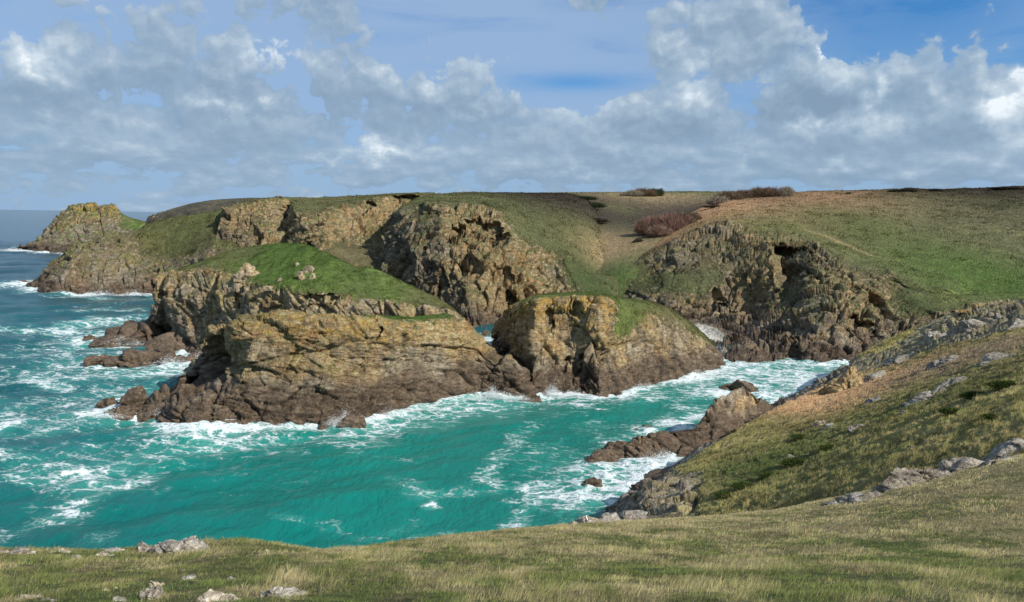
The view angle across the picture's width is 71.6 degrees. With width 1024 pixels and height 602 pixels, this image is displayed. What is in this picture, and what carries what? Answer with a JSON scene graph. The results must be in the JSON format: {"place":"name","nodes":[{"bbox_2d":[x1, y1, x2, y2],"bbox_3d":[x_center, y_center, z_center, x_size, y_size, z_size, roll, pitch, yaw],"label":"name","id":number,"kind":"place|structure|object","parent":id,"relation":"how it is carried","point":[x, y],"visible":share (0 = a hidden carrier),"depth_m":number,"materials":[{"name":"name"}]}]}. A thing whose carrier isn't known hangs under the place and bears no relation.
{"place":"outdoors","nodes":[
{"label":"outdoors","id":0,"kind":"place"},
{"bbox_2d":[19,202,145,252],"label":"headland","id":1,"kind":"structure","parent":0,"point":[73,224],"depth_m":599.91,"materials":[{"name":"stone"}]},
{"bbox_2d":[26,210,240,294],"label":"headland","id":2,"kind":"structure","parent":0,"point":[121,263],"depth_m":305.01,"materials":[{"name":"stone"}]},
{"bbox_2d":[145,198,258,223],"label":"hill","id":3,"kind":"structure","parent":0,"point":[201,207],"depth_m":450.37,"materials":[{"name":"plant"}]},
{"bbox_2d":[215,193,431,270],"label":"cliff","id":4,"kind":"structure","parent":0,"point":[351,225],"depth_m":304.61,"materials":[{"name":"stone"}]},
{"bbox_2d":[0,210,849,549],"bbox_3d":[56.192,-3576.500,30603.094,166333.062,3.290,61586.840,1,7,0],"label":"sea","id":5,"kind":"structure","parent":0,"point":[76,472],"depth_m":101.81,"materials":[{"name":"liquid"}]},
{"bbox_2d":[82,334,94,340],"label":"sea rock","id":6,"kind":"object","parent":5,"relation":"in","point":[88,337],"visible":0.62,"depth_m":188.17,"materials":[{"name":"stone"}]},
{"bbox_2d":[96,397,120,407],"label":"sea rock","id":7,"kind":"object","parent":5,"relation":"in","point":[104,402],"visible":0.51,"depth_m":123.86,"materials":[{"name":"stone"}]},
{"bbox_2d":[102,405,136,420],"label":"sea rock","id":8,"kind":"object","parent":5,"relation":"in","point":[127,411],"visible":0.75,"depth_m":118.60,"materials":[{"name":"stone"}]},
{"bbox_2d":[83,348,162,367],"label":"sea rock","id":9,"kind":"object","parent":5,"relation":"in","point":[130,358],"visible":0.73,"depth_m":159.74,"materials":[{"name":"stone"}]},
{"bbox_2d":[89,320,166,347],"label":"sea rock","id":10,"kind":"object","parent":5,"relation":"in","point":[133,331],"visible":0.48,"depth_m":183.92,"materials":[{"name":"stone"}]},
{"bbox_2d":[119,385,147,411],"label":"sea rock","id":11,"kind":"object","parent":5,"relation":"in","point":[136,397],"visible":0.45,"depth_m":121.78,"materials":[{"name":"stone"}]},
{"bbox_2d":[136,384,171,421],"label":"sea rock","id":12,"kind":"object","parent":5,"relation":"in","point":[154,401],"visible":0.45,"depth_m":119.72,"materials":[{"name":"stone"}]},
{"bbox_2d":[141,332,189,351],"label":"sea rock","id":13,"kind":"object","parent":5,"relation":"in","point":[174,341],"visible":0.46,"depth_m":174.50,"materials":[{"name":"stone"}]},
{"bbox_2d":[169,383,176,392],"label":"sea rock","id":14,"kind":"object","parent":5,"relation":"in","point":[172,388],"visible":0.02,"depth_m":126.74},
{"bbox_2d":[150,350,201,364],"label":"sea rock","id":15,"kind":"object","parent":5,"relation":"in","point":[190,356],"visible":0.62,"depth_m":161.85,"materials":[{"name":"stone"}]},
{"bbox_2d":[146,244,487,352],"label":"islet","id":16,"kind":"object","parent":5,"relation":"in","point":[191,304],"visible":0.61,"depth_m":166.27,"materials":[{"name":"stone"}]},
{"bbox_2d":[230,283,243,293],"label":"boulder","id":17,"kind":"object","parent":16,"relation":"on","point":[237,288],"visible":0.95,"depth_m":166.73,"materials":[{"name":"stone"}]},
{"bbox_2d":[233,263,259,282],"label":"boulder","id":18,"kind":"object","parent":16,"relation":"on","point":[247,269],"visible":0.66,"depth_m":169.62,"materials":[{"name":"stone"}]},
{"bbox_2d":[262,286,272,291],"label":"boulder","id":19,"kind":"object","parent":16,"relation":"on","point":[267,288],"visible":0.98,"depth_m":159.42,"materials":[{"name":"stone"}]},
{"bbox_2d":[297,271,305,279],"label":"boulder","id":20,"kind":"object","parent":16,"relation":"on","point":[300,275],"visible":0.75,"depth_m":159.58,"materials":[{"name":"stone"}]},
{"bbox_2d":[302,265,314,272],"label":"boulder","id":21,"kind":"object","parent":16,"relation":"on","point":[308,269],"visible":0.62,"depth_m":162.66,"materials":[{"name":"stone"}]},
{"bbox_2d":[309,273,315,278],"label":"boulder","id":22,"kind":"object","parent":16,"relation":"on","point":[312,276],"visible":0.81,"depth_m":159.48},
{"bbox_2d":[175,243,715,346],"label":"grass","id":23,"kind":"structure","parent":16,"relation":"on","point":[586,293],"depth_m":161.45,"materials":[{"name":"plant"}]},
{"bbox_2d":[157,309,541,429],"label":"islet","id":24,"kind":"object","parent":5,"relation":"in","point":[279,366],"visible":0.91,"depth_m":120.34,"materials":[{"name":"stone"}]},
{"bbox_2d":[336,413,365,427],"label":"sea rock","id":25,"kind":"object","parent":5,"relation":"in","point":[356,420],"visible":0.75,"depth_m":114.72,"materials":[{"name":"stone"}]},
{"bbox_2d":[2,247,718,459],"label":"spray","id":26,"kind":"object","parent":5,"relation":"on","point":[475,397],"visible":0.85,"depth_m":132.74,"materials":[{"name":"liquid"}]},
{"bbox_2d":[482,330,489,334],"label":"sea rock","id":27,"kind":"object","parent":5,"relation":"in","point":[485,332],"visible":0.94,"depth_m":207.78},
{"bbox_2d":[521,393,541,401],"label":"sea rock","id":28,"kind":"object","parent":5,"relation":"in","point":[532,397],"visible":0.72,"depth_m":133.59,"materials":[{"name":"stone"}]},
{"bbox_2d":[581,477,602,486],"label":"sea rock","id":29,"kind":"object","parent":5,"relation":"in","point":[594,481],"visible":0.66,"depth_m":90.64,"materials":[{"name":"stone"}]},
{"bbox_2d":[596,388,608,396],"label":"sea rock","id":30,"kind":"object","parent":5,"relation":"in","point":[603,392],"visible":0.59,"depth_m":136.43,"materials":[{"name":"stone"}]},
{"bbox_2d":[491,292,725,395],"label":"islet","id":31,"kind":"object","parent":5,"relation":"in","point":[567,343],"visible":0.81,"depth_m":144.47,"materials":[{"name":"stone"}]},
{"bbox_2d":[585,386,774,462],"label":"rock spur","id":32,"kind":"structure","parent":5,"relation":"in","point":[731,411],"depth_m":105.28,"materials":[{"name":"stone"}]},
{"bbox_2d":[719,379,758,391],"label":"sea rock","id":33,"kind":"object","parent":5,"relation":"in","point":[748,386],"visible":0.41,"depth_m":141.74,"materials":[{"name":"stone"}]},
{"bbox_2d":[381,192,617,327],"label":"cliff","id":34,"kind":"structure","parent":0,"point":[477,265],"depth_m":250.21,"materials":[{"name":"stone"}]},
{"bbox_2d":[576,195,599,199],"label":"bush","id":35,"kind":"object","parent":34,"relation":"on","point":[586,197],"visible":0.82,"depth_m":401.27,"materials":[{"name":"plant"}]},
{"bbox_2d":[589,201,606,207],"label":"bush","id":36,"kind":"object","parent":34,"relation":"on","point":[598,205],"visible":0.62,"depth_m":389.89,"materials":[{"name":"plant"}]},
{"bbox_2d":[592,217,610,222],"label":"bush","id":37,"kind":"object","parent":34,"relation":"on","point":[602,220],"visible":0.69,"depth_m":346.45,"materials":[{"name":"plant"}]},
{"bbox_2d":[0,453,1023,601],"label":"ground","id":38,"kind":"structure","parent":0,"point":[955,518],"depth_m":14.09,"materials":[{"name":"plant"}]},
{"bbox_2d":[10,547,35,553],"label":"stone","id":39,"kind":"object","parent":38,"relation":"on","point":[21,550],"visible":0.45,"depth_m":15.05,"materials":[{"name":"stone"}]},
{"bbox_2d":[19,593,43,598],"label":"stone","id":40,"kind":"object","parent":38,"relation":"on","point":[30,596],"visible":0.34,"depth_m":8.79,"materials":[{"name":"stone"}]},
{"bbox_2d":[52,548,70,552],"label":"stone","id":41,"kind":"object","parent":38,"relation":"on","point":[62,550],"visible":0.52,"depth_m":15.46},
{"bbox_2d":[96,551,114,556],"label":"stone","id":42,"kind":"object","parent":38,"relation":"on","point":[103,553],"visible":0.57,"depth_m":14.54,"materials":[{"name":"stone"}]},
{"bbox_2d":[103,547,124,551],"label":"stone","id":43,"kind":"object","parent":38,"relation":"on","point":[112,549],"visible":0.31,"depth_m":16.00,"materials":[{"name":"stone"}]},
{"bbox_2d":[112,595,126,601],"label":"stone","id":44,"kind":"object","parent":38,"relation":"on","point":[116,597],"visible":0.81,"depth_m":8.40,"materials":[{"name":"stone"}]},
{"bbox_2d":[135,541,150,552],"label":"stone","id":45,"kind":"object","parent":38,"relation":"on","point":[142,546],"visible":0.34,"depth_m":15.54,"materials":[{"name":"stone"}]},
{"bbox_2d":[139,585,163,600],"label":"stone","id":46,"kind":"object","parent":38,"relation":"on","point":[150,592],"visible":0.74,"depth_m":8.51,"materials":[{"name":"stone"}]},
{"bbox_2d":[149,580,164,586],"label":"stone","id":47,"kind":"object","parent":38,"relation":"on","point":[152,583],"visible":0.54,"depth_m":9.57,"materials":[{"name":"stone"}]},
{"bbox_2d":[149,535,208,553],"bbox_3d":[-7.188,5.510,15.530,1.370,0.776,0.966,3,7,20],"label":"stone","id":48,"kind":"object","parent":38,"relation":"on","point":[186,543],"visible":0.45,"depth_m":15.28,"materials":[{"name":"stone"}]},
{"bbox_2d":[181,574,196,579],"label":"stone","id":49,"kind":"object","parent":38,"relation":"on","point":[190,577],"visible":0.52,"depth_m":10.50,"materials":[{"name":"stone"}]},
{"bbox_2d":[195,589,239,601],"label":"stone","id":50,"kind":"object","parent":38,"relation":"on","point":[209,595],"visible":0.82,"depth_m":8.21,"materials":[{"name":"stone"}]},
{"bbox_2d":[258,586,305,597],"bbox_3d":[-2.760,3.538,8.441,0.572,0.246,0.431,1,7,0],"label":"stone","id":51,"kind":"object","parent":38,"relation":"on","point":[277,590],"visible":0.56,"depth_m":8.46,"materials":[{"name":"stone"}]},
{"bbox_2d":[578,515,603,522],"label":"outcrop","id":52,"kind":"object","parent":38,"relation":"on","point":[581,519],"visible":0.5,"depth_m":56.19,"materials":[{"name":"stone"}]},
{"bbox_2d":[597,512,620,521],"bbox_3d":[7.952,17.909,57.539,2.372,1.349,2.044,1,7,0],"label":"outcrop","id":53,"kind":"object","parent":38,"relation":"on","point":[609,516],"visible":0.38,"depth_m":57.38,"materials":[{"name":"stone"}]},
{"bbox_2d":[618,510,647,519],"bbox_3d":[10.063,18.172,59.422,2.657,1.102,2.194,2,7,10],"label":"outcrop","id":54,"kind":"object","parent":38,"relation":"on","point":[632,514],"visible":0.61,"depth_m":59.30,"materials":[{"name":"stone"}]},
{"bbox_2d":[821,491,883,505],"bbox_3d":[14.490,8.542,29.582,2.865,1.327,1.387,2,7,11],"label":"outcrop","id":55,"kind":"object","parent":38,"relation":"on","point":[853,497],"visible":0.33,"depth_m":29.69,"materials":[{"name":"stone"}]},
{"bbox_2d":[871,485,879,491],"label":"outcrop","id":56,"kind":"object","parent":38,"relation":"on","point":[875,488],"visible":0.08,"depth_m":31.61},
{"bbox_2d":[879,467,953,492],"bbox_3d":[17.811,8.211,31.038,3.772,1.925,1.916,1,7,0],"label":"outcrop","id":57,"kind":"object","parent":38,"relation":"on","point":[897,477],"visible":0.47,"depth_m":30.67,"materials":[{"name":"stone"}]},
{"bbox_2d":[937,457,984,472],"bbox_3d":[20.617,7.989,32.910,3.286,1.721,1.720,2,7,12],"label":"outcrop","id":58,"kind":"object","parent":38,"relation":"on","point":[955,464],"visible":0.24,"depth_m":32.74,"materials":[{"name":"stone"}]},
{"bbox_2d":[972,456,1017,468],"bbox_3d":[21.104,7.181,30.807,1.912,0.893,0.876,2,7,10],"label":"outcrop","id":59,"kind":"object","parent":38,"relation":"on","point":[987,462],"visible":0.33,"depth_m":30.83,"materials":[{"name":"stone"}]},
{"bbox_2d":[0,0,1023,211],"label":"sky","id":60,"kind":"structure","parent":0,"point":[131,105],"materials":[{"name":"blue"}]},
{"bbox_2d":[563,191,732,296],"bbox_3d":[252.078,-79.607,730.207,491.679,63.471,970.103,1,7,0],"label":"valley","id":61,"kind":"structure","parent":0,"point":[628,272],"depth_m":351.08,"materials":[{"name":"plant"}]},
{"bbox_2d":[619,190,646,195],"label":"bush","id":62,"kind":"object","parent":61,"relation":"on","point":[632,193],"visible":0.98,"depth_m":491.86,"materials":[{"name":"plant"}]},
{"bbox_2d":[630,215,661,234],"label":"willow bush","id":63,"kind":"object","parent":61,"relation":"on","point":[643,226],"visible":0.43,"depth_m":310.35,"materials":[{"name":"plant"}]},
{"bbox_2d":[634,187,658,196],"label":"bush","id":64,"kind":"object","parent":61,"relation":"on","point":[649,192],"visible":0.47,"depth_m":498.18,"materials":[{"name":"plant"}]},
{"bbox_2d":[645,224,674,236],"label":"willow bush","id":65,"kind":"object","parent":61,"relation":"on","point":[657,231],"visible":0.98,"depth_m":303.70,"materials":[{"name":"plant"}]},
{"bbox_2d":[656,187,665,195],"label":"bush","id":66,"kind":"object","parent":61,"relation":"on","point":[661,192],"visible":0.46,"depth_m":507.26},
{"bbox_2d":[651,210,687,231],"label":"willow bush","id":67,"kind":"object","parent":61,"relation":"on","point":[674,221],"visible":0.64,"depth_m":308.37,"materials":[{"name":"plant"}]},
{"bbox_2d":[603,299,1023,518],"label":"hillside","id":68,"kind":"structure","parent":0,"point":[666,492],"depth_m":71.99,"materials":[{"name":"plant"}]},
{"bbox_2d":[714,491,732,497],"bbox_3d":[18.534,16.753,61.711,2.534,0.399,1.870,1,7,0],"label":"gorse bush","id":69,"kind":"object","parent":68,"relation":"on","point":[721,494],"visible":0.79,"depth_m":61.59,"materials":[{"name":"plant"}]},
{"bbox_2d":[726,480,753,489],"bbox_3d":[20.332,16.168,62.382,3.044,0.487,2.387,1,7,0],"label":"gorse bush","id":70,"kind":"object","parent":68,"relation":"on","point":[739,485],"visible":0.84,"depth_m":62.31,"materials":[{"name":"plant"}]},
{"bbox_2d":[754,470,778,479],"bbox_3d":[23.251,15.498,63.374,3.524,0.605,2.625,1,7,0],"label":"gorse bush","id":71,"kind":"object","parent":68,"relation":"on","point":[764,475],"visible":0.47,"depth_m":63.40,"materials":[{"name":"plant"}]},
{"bbox_2d":[779,457,809,466],"bbox_3d":[26.049,14.617,64.552,3.717,0.754,3.138,1,7,0],"label":"gorse bush","id":72,"kind":"object","parent":68,"relation":"on","point":[790,462],"visible":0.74,"depth_m":64.55,"materials":[{"name":"plant"}]},
{"bbox_2d":[785,434,806,440],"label":"gorse bush","id":73,"kind":"object","parent":68,"relation":"on","point":[796,436],"visible":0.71,"depth_m":76.98,"materials":[{"name":"plant"}]},
{"bbox_2d":[811,420,825,427],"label":"outcrop","id":74,"kind":"object","parent":68,"relation":"on","point":[817,423],"visible":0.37,"depth_m":80.70,"materials":[{"name":"stone"}]},
{"bbox_2d":[817,444,834,450],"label":"gorse bush","id":75,"kind":"object","parent":68,"relation":"on","point":[825,447],"visible":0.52,"depth_m":65.21,"materials":[{"name":"plant"}]},
{"bbox_2d":[821,423,836,430],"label":"outcrop","id":76,"kind":"object","parent":68,"relation":"on","point":[827,425],"visible":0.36,"depth_m":76.59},
{"bbox_2d":[819,365,862,394],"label":"rock pinnacle","id":77,"kind":"object","parent":68,"relation":"on","point":[849,378],"visible":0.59,"depth_m":107.52,"materials":[{"name":"stone"}]},
{"bbox_2d":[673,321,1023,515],"bbox_3d":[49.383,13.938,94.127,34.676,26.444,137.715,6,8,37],"label":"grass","id":78,"kind":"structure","parent":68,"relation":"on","point":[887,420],"depth_m":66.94,"materials":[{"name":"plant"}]},
{"bbox_2d":[848,424,865,432],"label":"outcrop","id":79,"kind":"object","parent":68,"relation":"on","point":[850,428],"visible":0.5,"depth_m":69.28,"materials":[{"name":"stone"}]},
{"bbox_2d":[865,396,880,403],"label":"outcrop","id":80,"kind":"object","parent":68,"relation":"on","point":[870,400],"visible":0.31,"depth_m":83.13,"materials":[{"name":"stone"}]},
{"bbox_2d":[863,370,885,382],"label":"outcrop","id":81,"kind":"object","parent":68,"relation":"on","point":[871,376],"visible":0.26,"depth_m":108.92,"materials":[{"name":"stone"}]},
{"bbox_2d":[883,354,912,365],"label":"outcrop","id":82,"kind":"object","parent":68,"relation":"on","point":[898,360],"visible":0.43,"depth_m":119.13,"materials":[{"name":"stone"}]},
{"bbox_2d":[898,387,946,409],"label":"outcrop","id":83,"kind":"object","parent":68,"relation":"on","point":[921,396],"visible":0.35,"depth_m":68.96,"materials":[{"name":"stone"}]},
{"bbox_2d":[923,331,946,340],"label":"outcrop","id":84,"kind":"object","parent":68,"relation":"on","point":[927,337],"visible":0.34,"depth_m":125.22,"materials":[{"name":"stone"}]},
{"bbox_2d":[925,355,957,370],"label":"outcrop","id":85,"kind":"object","parent":68,"relation":"on","point":[936,363],"visible":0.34,"depth_m":90.25,"materials":[{"name":"stone"}]},
{"bbox_2d":[937,406,961,414],"bbox_3d":[34.004,8.427,54.637,2.792,0.466,2.085,1,7,0],"label":"gorse bush","id":86,"kind":"object","parent":68,"relation":"on","point":[949,410],"visible":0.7,"depth_m":54.45,"materials":[{"name":"plant"}]},
{"bbox_2d":[935,376,967,388],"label":"outcrop","id":87,"kind":"object","parent":68,"relation":"on","point":[948,382],"visible":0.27,"depth_m":70.56,"materials":[{"name":"stone"}]},
{"bbox_2d":[950,308,973,312],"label":"outcrop","id":88,"kind":"object","parent":68,"relation":"on","point":[960,310],"visible":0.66,"depth_m":134.51,"materials":[{"name":"stone"}]},
{"bbox_2d":[946,319,985,336],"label":"outcrop","id":89,"kind":"object","parent":68,"relation":"on","point":[964,326],"visible":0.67,"depth_m":116.20,"materials":[{"name":"stone"}]},
{"bbox_2d":[957,391,985,399],"bbox_3d":[37.615,7.592,57.459,3.263,0.667,2.742,3,7,20],"label":"gorse bush","id":90,"kind":"object","parent":68,"relation":"on","point":[967,395],"visible":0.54,"depth_m":57.37,"materials":[{"name":"plant"}]},
{"bbox_2d":[975,413,1001,419],"bbox_3d":[32.337,7.706,47.524,2.484,0.330,1.749,1,7,0],"label":"gorse bush","id":91,"kind":"object","parent":68,"relation":"on","point":[987,416],"visible":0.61,"depth_m":47.44,"materials":[{"name":"plant"}]},
{"bbox_2d":[982,313,1002,323],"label":"outcrop","id":92,"kind":"object","parent":68,"relation":"on","point":[996,316],"visible":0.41,"depth_m":116.05,"materials":[{"name":"stone"}]},
{"bbox_2d":[974,352,1014,367],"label":"outcrop","id":93,"kind":"object","parent":68,"relation":"on","point":[986,358],"visible":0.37,"depth_m":74.72,"materials":[{"name":"stone"}]},
{"bbox_2d":[981,378,1017,389],"bbox_3d":[39.315,6.533,56.339,3.809,0.735,2.886,1,7,0],"label":"gorse bush","id":94,"kind":"object","parent":68,"relation":"on","point":[999,384],"visible":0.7,"depth_m":56.10,"materials":[{"name":"plant"}]},
{"bbox_2d":[980,438,1023,460],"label":"outcrop","id":95,"kind":"object","parent":68,"relation":"on","point":[1001,450],"visible":0.51,"depth_m":38.24,"materials":[{"name":"stone"}]},
{"bbox_2d":[1005,318,1023,330],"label":"outcrop","id":96,"kind":"object","parent":68,"relation":"on","point":[1017,322],"visible":0.41,"depth_m":101.71,"materials":[{"name":"stone"}]},
{"bbox_2d":[622,188,1023,362],"bbox_3d":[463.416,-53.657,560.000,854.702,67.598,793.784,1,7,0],"label":"hill","id":97,"kind":"structure","parent":0,"point":[828,306],"depth_m":236.75,"materials":[{"name":"plant"}]},
{"bbox_2d":[137,185,1023,352],"bbox_3d":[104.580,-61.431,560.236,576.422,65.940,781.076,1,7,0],"label":"heath","id":98,"kind":"object","parent":97,"relation":"on","point":[732,203],"visible":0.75,"depth_m":313.56,"materials":[{"name":"green plant"}]},
{"bbox_2d":[632,238,643,242],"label":"bush","id":99,"kind":"object","parent":97,"relation":"on","point":[637,240],"visible":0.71,"depth_m":301.37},
{"bbox_2d":[677,211,697,225],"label":"willow bush","id":100,"kind":"object","parent":97,"relation":"on","point":[688,219],"visible":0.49,"depth_m":311.27,"materials":[{"name":"plant"}]},
{"bbox_2d":[688,212,702,219],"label":"bush","id":101,"kind":"object","parent":97,"relation":"on","point":[697,216],"visible":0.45,"depth_m":317.74,"materials":[{"name":"plant"}]},
{"bbox_2d":[700,204,719,207],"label":"bush","id":102,"kind":"object","parent":97,"relation":"on","point":[710,206],"visible":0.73,"depth_m":355.02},
{"bbox_2d":[703,196,729,204],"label":"bush","id":103,"kind":"object","parent":97,"relation":"on","point":[713,200],"visible":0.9,"depth_m":374.54,"materials":[{"name":"plant"}]},
{"bbox_2d":[714,189,747,199],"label":"bush","id":104,"kind":"object","parent":97,"relation":"on","point":[733,195],"visible":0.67,"depth_m":385.42,"materials":[{"name":"plant"}]},
{"bbox_2d":[731,188,756,197],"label":"bush","id":105,"kind":"object","parent":97,"relation":"on","point":[747,193],"visible":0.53,"depth_m":394.15,"materials":[{"name":"plant"}]},
{"bbox_2d":[746,185,771,197],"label":"bush","id":106,"kind":"object","parent":97,"relation":"on","point":[756,191],"visible":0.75,"depth_m":394.54,"materials":[{"name":"plant"}]},
{"bbox_2d":[754,186,780,196],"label":"bush","id":107,"kind":"object","parent":97,"relation":"on","point":[774,193],"visible":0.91,"depth_m":394.07,"materials":[{"name":"plant"}]},
{"bbox_2d":[776,185,795,195],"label":"bush","id":108,"kind":"object","parent":97,"relation":"on","point":[785,191],"visible":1,"depth_m":394.04,"materials":[{"name":"plant"}]},
{"bbox_2d":[899,187,918,191],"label":"bush","id":109,"kind":"object","parent":97,"relation":"on","point":[906,189],"visible":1,"depth_m":405.98,"materials":[{"name":"plant"}]},
{"bbox_2d":[925,188,945,190],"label":"bush","id":110,"kind":"object","parent":97,"relation":"on","point":[934,189],"visible":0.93,"depth_m":419.56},
{"bbox_2d":[987,186,1023,189],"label":"bush","id":111,"kind":"object","parent":97,"relation":"on","point":[1005,187],"visible":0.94,"depth_m":412.07,"materials":[{"name":"plant"}]}
]}

